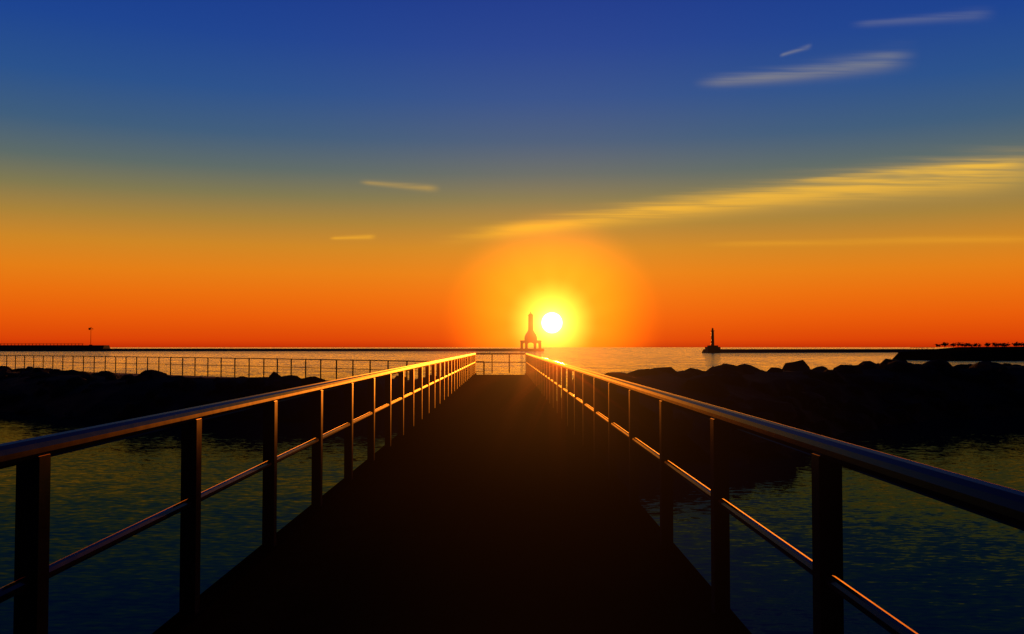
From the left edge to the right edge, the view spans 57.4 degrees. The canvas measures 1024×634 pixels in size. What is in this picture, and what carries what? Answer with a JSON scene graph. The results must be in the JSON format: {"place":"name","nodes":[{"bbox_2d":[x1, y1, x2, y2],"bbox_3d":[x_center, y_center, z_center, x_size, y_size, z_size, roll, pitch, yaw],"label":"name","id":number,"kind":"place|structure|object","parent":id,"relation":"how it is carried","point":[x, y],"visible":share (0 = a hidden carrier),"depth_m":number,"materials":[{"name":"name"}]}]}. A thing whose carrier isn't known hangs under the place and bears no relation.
{"place":"outdoors","nodes":[
{"label":"outdoors","id":0,"kind":"place"},
{"bbox_2d":[90,372,236,377],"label":"walkway","id":1,"kind":"structure","parent":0,"point":[122,374],"depth_m":72.93,"materials":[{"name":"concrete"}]},
{"bbox_2d":[0,355,484,379],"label":"walkway railing","id":2,"kind":"object","parent":1,"relation":"on","point":[221,365],"visible":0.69,"depth_m":68.89,"materials":[{"name":"black metal"}]},
{"bbox_2d":[0,347,1023,633],"bbox_3d":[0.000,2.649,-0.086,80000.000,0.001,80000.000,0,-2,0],"label":"water","id":3,"kind":"structure","parent":0,"point":[920,563],"depth_m":15.99,"materials":[{"name":"blue liquid"}]},
{"bbox_2d":[0,345,109,350],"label":"breakwater","id":4,"kind":"object","parent":3,"relation":"in","point":[53,347],"visible":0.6,"depth_m":631.14,"materials":[{"name":"concrete"}]},
{"bbox_2d":[0,343,82,344],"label":"shoreline","id":5,"kind":"structure","parent":4,"relation":"on","point":[41,343],"depth_m":634.02,"materials":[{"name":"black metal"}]},
{"bbox_2d":[0,366,448,421],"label":"rocks","id":6,"kind":"object","parent":3,"relation":"in","point":[331,397],"visible":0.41,"depth_m":36.55,"materials":[{"name":"stone"}]},
{"bbox_2d":[104,349,521,350],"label":"breakwater","id":7,"kind":"object","parent":3,"relation":"in","point":[313,350],"visible":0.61,"depth_m":634.29,"materials":[{"name":"concrete"}]},
{"bbox_2d":[520,340,543,350],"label":"lighthouse base","id":8,"kind":"object","parent":3,"relation":"in","point":[526,342],"visible":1,"depth_m":634.87,"materials":[{"name":"orange"}]},
{"bbox_2d":[705,345,720,352],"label":"lighthouse base","id":9,"kind":"object","parent":3,"relation":"in","point":[714,348],"visible":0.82,"depth_m":437.42,"materials":[{"name":"stone"}]},
{"bbox_2d":[561,359,1023,464],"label":"rocks","id":10,"kind":"object","parent":3,"relation":"in","point":[823,397],"visible":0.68,"depth_m":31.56,"materials":[{"name":"stone"}]},
{"bbox_2d":[702,349,917,352],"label":"breakwater","id":11,"kind":"object","parent":3,"relation":"in","point":[804,350],"visible":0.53,"depth_m":459.00,"materials":[{"name":"concrete"}]},
{"bbox_3d":[-0.396,3.620,20.692,2.875,2.396,57.300,0,-2,0],"label":"pier substructure","id":12,"kind":"object","parent":3,"relation":"in","visible":0},
{"bbox_2d":[203,375,708,633],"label":"pier deck","id":13,"kind":"structure","parent":12,"relation":"on","point":[481,504],"depth_m":6.68,"materials":[{"name":"concrete"}]},
{"bbox_2d":[152,373,751,633],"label":"pier kerbs","id":14,"kind":"structure","parent":13,"relation":"on","point":[221,596],"depth_m":6.18,"materials":[{"name":"black concrete"}]},
{"bbox_2d":[0,353,475,633],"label":"railing","id":15,"kind":"object","parent":14,"relation":"on","point":[27,589],"visible":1,"depth_m":4.72,"materials":[{"name":"black metal"}]},
{"bbox_2d":[475,353,525,372],"bbox_3d":[-0.594,2.417,49.225,2.755,1.040,0.078,0,-2,0],"label":"railing","id":16,"kind":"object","parent":14,"relation":"on","point":[492,354],"depth_m":49.21,"materials":[{"name":"black metal"}]},
{"bbox_2d":[526,353,1023,633],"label":"railing","id":17,"kind":"object","parent":14,"relation":"on","point":[830,459],"visible":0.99,"depth_m":3.73,"materials":[{"name":"black metal"}]},
{"bbox_2d":[0,0,1023,346],"label":"sky","id":18,"kind":"structure","parent":0,"point":[174,173],"materials":[{"name":"orange"}]},
{"bbox_2d":[524,312,536,339],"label":"lighthouse tower","id":19,"kind":"structure","parent":0,"point":[530,334],"depth_m":638.69,"materials":[{"name":"orange"}]},
{"bbox_2d":[711,328,713,344],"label":"light tower","id":20,"kind":"structure","parent":0,"point":[712,337],"depth_m":440.07,"materials":[{"name":"black paint"}]},
{"bbox_2d":[911,347,934,351],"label":"shore jetty rail","id":21,"kind":"object","parent":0,"point":[927,349],"visible":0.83,"depth_m":199.48,"materials":[{"name":"black metal"}]},
{"bbox_2d":[893,347,1023,360],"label":"shore bank","id":22,"kind":"structure","parent":0,"point":[983,354],"depth_m":188.29,"materials":[{"name":"grey"}]},
{"bbox_2d":[935,342,1023,347],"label":"shore trees","id":23,"kind":"object","parent":22,"relation":"on","point":[979,345],"depth_m":200.83,"materials":[{"name":"black plant"}]}
]}

